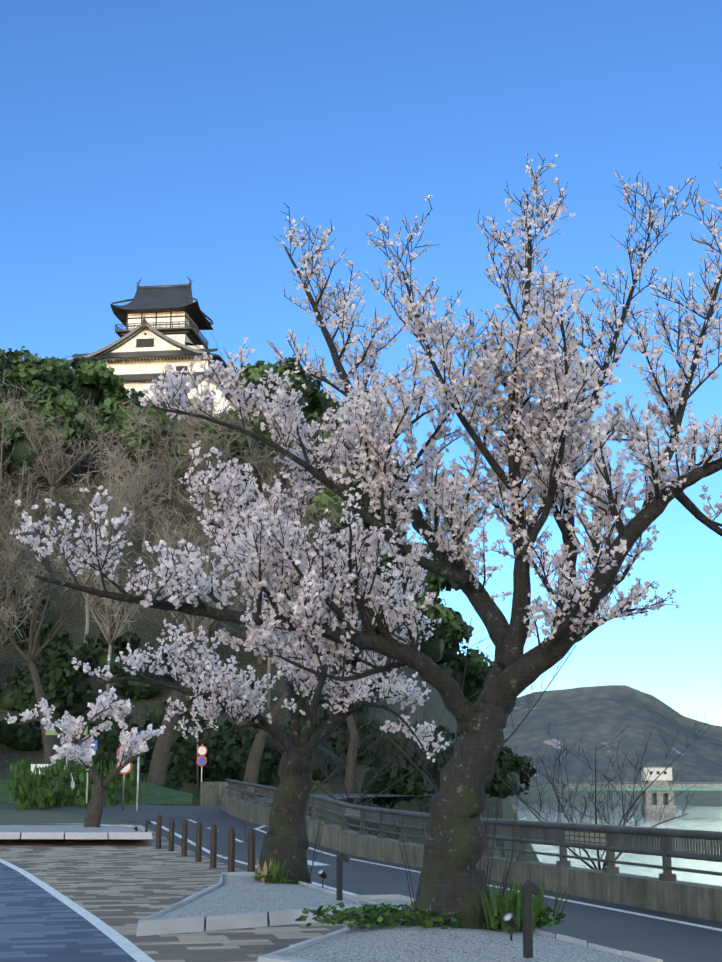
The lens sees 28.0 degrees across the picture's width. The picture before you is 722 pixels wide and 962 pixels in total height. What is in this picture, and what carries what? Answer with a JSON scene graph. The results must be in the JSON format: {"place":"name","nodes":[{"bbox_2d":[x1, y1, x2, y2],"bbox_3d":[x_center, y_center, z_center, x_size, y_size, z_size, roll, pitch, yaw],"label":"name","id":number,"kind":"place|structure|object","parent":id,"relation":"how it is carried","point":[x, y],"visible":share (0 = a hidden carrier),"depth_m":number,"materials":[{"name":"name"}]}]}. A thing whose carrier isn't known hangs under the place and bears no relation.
{"place":"outdoors","nodes":[
{"label":"outdoors","id":0,"kind":"place"},
{"bbox_2d":[0,862,136,961],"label":"blue lane","id":1,"kind":"structure","parent":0,"point":[38,923],"depth_m":17.80,"materials":[{"name":"blue asphalt"}]},
{"bbox_2d":[0,858,154,961],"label":"lane line","id":2,"kind":"object","parent":1,"relation":"on","point":[136,953],"visible":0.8,"depth_m":19.10,"materials":[{"name":"paint"}]},
{"bbox_2d":[4,687,165,826],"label":"cherry","id":3,"kind":"object","parent":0,"point":[72,753],"depth_m":48.15,"materials":[{"name":"plant"}]},
{"bbox_2d":[0,779,192,804],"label":"verge","id":4,"kind":"structure","parent":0,"point":[153,794],"depth_m":67.06,"materials":[{"name":"green plant"}]},
{"bbox_2d":[4,759,569,931],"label":"weeds","id":5,"kind":"object","parent":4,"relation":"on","point":[50,796],"visible":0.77,"depth_m":17.14,"materials":[{"name":"green plant"}]},
{"bbox_2d":[0,826,358,961],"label":"paving","id":6,"kind":"structure","parent":0,"point":[122,887],"depth_m":26.03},
{"bbox_2d":[0,823,152,838],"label":"planter kerb","id":7,"kind":"structure","parent":6,"relation":"on","point":[79,835],"depth_m":41.75,"materials":[{"name":"concrete"}]},
{"bbox_2d":[0,825,143,833],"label":"planter gravel","id":8,"kind":"structure","parent":7,"relation":"in","point":[42,828],"depth_m":45.87,"materials":[{"name":"grey gravel"}]},
{"bbox_2d":[145,820,150,831],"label":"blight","id":9,"kind":"object","parent":8,"relation":"on","point":[147,822],"visible":0.82,"depth_m":42.30,"materials":[{"name":"black metal"}]},
{"bbox_2d":[155,815,161,848],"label":"bollard","id":10,"kind":"object","parent":6,"relation":"on","point":[158,831],"visible":0.81,"depth_m":40.58,"materials":[{"name":"brown wood"}]},
{"bbox_2d":[169,817,174,850],"bbox_3d":[-5.138,9.645,39.222,0.183,1.000,0.188,0,-12,2],"label":"bollard","id":11,"kind":"object","parent":6,"relation":"on","point":[171,831],"visible":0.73,"depth_m":39.18,"materials":[{"name":"brown wood"}]},
{"bbox_2d":[181,820,187,855],"bbox_3d":[-4.501,9.157,36.863,0.183,1.000,0.188,0,-12,2],"label":"bollard","id":12,"kind":"object","parent":6,"relation":"on","point":[184,837],"visible":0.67,"depth_m":36.82,"materials":[{"name":"brown wood"}]},
{"bbox_2d":[195,822,201,861],"bbox_3d":[-3.890,8.690,34.674,0.183,1.000,0.188,0,-12,2],"label":"bollard","id":13,"kind":"object","parent":6,"relation":"on","point":[198,855],"visible":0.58,"depth_m":34.62,"materials":[{"name":"brown wood"}]},
{"bbox_2d":[209,824,216,867],"bbox_3d":[-3.285,8.161,32.189,0.183,1.000,0.188,0,-12,2],"label":"bollard","id":14,"kind":"object","parent":6,"relation":"on","point":[213,847],"visible":0.9,"depth_m":32.14,"materials":[{"name":"brown wood"}]},
{"bbox_2d":[228,827,235,871],"bbox_3d":[-2.690,7.701,30.032,0.183,1.000,0.188,0,-12,2],"label":"bollard","id":15,"kind":"object","parent":6,"relation":"on","point":[231,848],"visible":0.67,"depth_m":29.98,"materials":[{"name":"brown wood"}]},
{"bbox_2d":[248,829,255,871],"bbox_3d":[-2.162,7.386,28.554,0.183,1.000,0.188,0,-12,2],"label":"bollard","id":16,"kind":"object","parent":6,"relation":"on","point":[251,838],"visible":0.71,"depth_m":28.52,"materials":[{"name":"brown wood"}]},
{"bbox_2d":[136,872,380,935],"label":"planter kerb","id":17,"kind":"structure","parent":6,"relation":"on","point":[149,925],"depth_m":18.34,"materials":[{"name":"concrete"}]},
{"bbox_2d":[155,876,358,918],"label":"planter gravel","id":18,"kind":"structure","parent":17,"relation":"in","point":[238,894],"depth_m":20.96,"materials":[{"name":"grey gravel"}]},
{"bbox_2d":[336,852,349,899],"bbox_3d":[-0.255,5.655,20.688,0.181,0.665,0.075,4,-13,-18],"label":"bollard","id":19,"kind":"object","parent":18,"relation":"on","point":[341,857],"visible":1,"depth_m":20.65,"materials":[{"name":"black metal"}]},
{"bbox_2d":[317,868,326,886],"bbox_3d":[-0.631,6.414,23.362,0.122,0.296,0.171,-7,-14,31],"label":"spotlight","id":20,"kind":"object","parent":17,"relation":"on","point":[321,873],"visible":1,"depth_m":23.34,"materials":[{"name":"black metal"}]},
{"bbox_2d":[257,894,662,961],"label":"planter kerb","id":21,"kind":"structure","parent":6,"relation":"on","point":[277,956],"depth_m":15.00,"materials":[{"name":"concrete"}]},
{"bbox_2d":[285,899,642,961],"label":"planter gravel","id":22,"kind":"structure","parent":21,"relation":"in","point":[397,943],"depth_m":14.55,"materials":[{"name":"grey gravel"}]},
{"bbox_2d":[502,912,516,940],"bbox_3d":[1.567,4.653,15.104,0.171,0.296,0.122,10,-15,-38],"label":"spotlight","id":23,"kind":"object","parent":22,"relation":"on","point":[508,918],"visible":0.98,"depth_m":15.09,"materials":[{"name":"black metal"}]},
{"bbox_2d":[522,880,541,957],"bbox_3d":[1.628,4.145,13.703,0.181,0.705,0.075,4,-13,-18],"label":"bollard","id":24,"kind":"object","parent":22,"relation":"on","point":[529,887],"visible":0.96,"depth_m":13.67,"materials":[{"name":"black metal"}]},
{"bbox_2d":[200,782,240,806],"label":"bend wall","id":25,"kind":"structure","parent":0,"point":[212,793],"depth_m":81.92,"materials":[{"name":"concrete"}]},
{"bbox_2d":[72,503,448,883],"bbox_3d":[-1.648,3.640,25.947,6.517,7.449,3.674,0,-12,2],"label":"cherry","id":26,"kind":"object","parent":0,"point":[287,821],"depth_m":25.53,"materials":[{"name":"pink plant"}]},
{"bbox_2d":[0,447,721,861],"bbox_3d":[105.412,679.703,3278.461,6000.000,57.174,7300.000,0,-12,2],"label":"ground","id":27,"kind":"structure","parent":0,"point":[150,633],"depth_m":124.23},
{"bbox_2d":[65,277,245,424],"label":"castle","id":28,"kind":"structure","parent":27,"relation":"on","point":[164,325],"depth_m":196.78,"materials":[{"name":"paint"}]},
{"bbox_2d":[0,392,352,710],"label":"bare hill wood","id":29,"kind":"object","parent":27,"relation":"on","point":[205,628],"visible":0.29,"depth_m":128.13,"materials":[{"name":"plant"}]},
{"bbox_2d":[0,368,355,657],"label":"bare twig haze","id":30,"kind":"object","parent":29,"relation":"attached to","point":[132,478],"visible":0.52,"depth_m":130.66,"materials":[{"name":"plant"}]},
{"bbox_2d":[0,549,371,804],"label":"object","id":31,"kind":"object","parent":27,"relation":"on","point":[158,768],"visible":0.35,"depth_m":80.67,"materials":[{"name":"brown plant"}]},
{"bbox_2d":[0,363,479,703],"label":"evergreen trees","id":32,"kind":"object","parent":27,"relation":"on","point":[432,647],"visible":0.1,"depth_m":155.23,"materials":[{"name":"green plant"}]},
{"bbox_2d":[0,345,493,701],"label":"evergreens","id":33,"kind":"object","parent":27,"relation":"on","point":[30,373],"visible":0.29,"depth_m":159.85,"materials":[{"name":"green plant"}]},
{"bbox_2d":[0,614,519,801],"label":"bushes","id":34,"kind":"object","parent":27,"relation":"on","point":[7,702],"visible":0.21,"depth_m":106.22,"materials":[{"name":"plant"}]},
{"bbox_2d":[0,588,535,808],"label":"understorey","id":35,"kind":"object","parent":27,"relation":"on","point":[232,753],"visible":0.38,"depth_m":100.34,"materials":[{"name":"green plant"}]},
{"bbox_2d":[237,612,709,869],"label":"bare shrubs","id":36,"kind":"object","parent":27,"relation":"on","point":[431,782],"visible":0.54,"depth_m":37.51,"materials":[{"name":"brown plant"}]},
{"bbox_2d":[0,792,721,961],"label":"road","id":37,"kind":"structure","parent":0,"point":[666,941],"depth_m":25.51,"materials":[{"name":"grey asphalt"}]},
{"bbox_2d":[31,726,217,811],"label":"road signs","id":38,"kind":"object","parent":37,"relation":"on","point":[201,752],"visible":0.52,"depth_m":65.03,"materials":[{"name":"white metal"}]},
{"bbox_2d":[150,798,721,930],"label":"road lines","id":39,"kind":"object","parent":37,"relation":"on","point":[350,893],"visible":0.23,"depth_m":25.71,"materials":[{"name":"paint"}]},
{"bbox_2d":[222,779,721,921],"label":"railing","id":40,"kind":"object","parent":37,"relation":"on","point":[667,891],"visible":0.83,"depth_m":24.74,"materials":[{"name":"paint"}]},
{"bbox_2d":[0,0,721,725],"label":"sky","id":41,"kind":"structure","parent":0,"point":[155,142],"materials":[{"name":"blue"}]},
{"bbox_2d":[9,152,721,929],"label":"cherry","id":42,"kind":"object","parent":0,"point":[547,384],"depth_m":17.11,"materials":[{"name":"pink plant"}]},
{"bbox_2d":[503,685,721,787],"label":"hill","id":43,"kind":"structure","parent":0,"point":[593,716],"depth_m":1344.09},
{"bbox_2d":[510,802,721,885],"bbox_3d":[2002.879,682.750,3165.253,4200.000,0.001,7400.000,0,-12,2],"label":"river","id":44,"kind":"structure","parent":0,"point":[706,818],"depth_m":322.60,"materials":[{"name":"white liquid"}]},
{"bbox_2d":[563,767,721,812],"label":"weir","id":45,"kind":"object","parent":44,"relation":"in","point":[658,787],"visible":0.88,"depth_m":481.94,"materials":[{"name":"concrete"}]}
]}

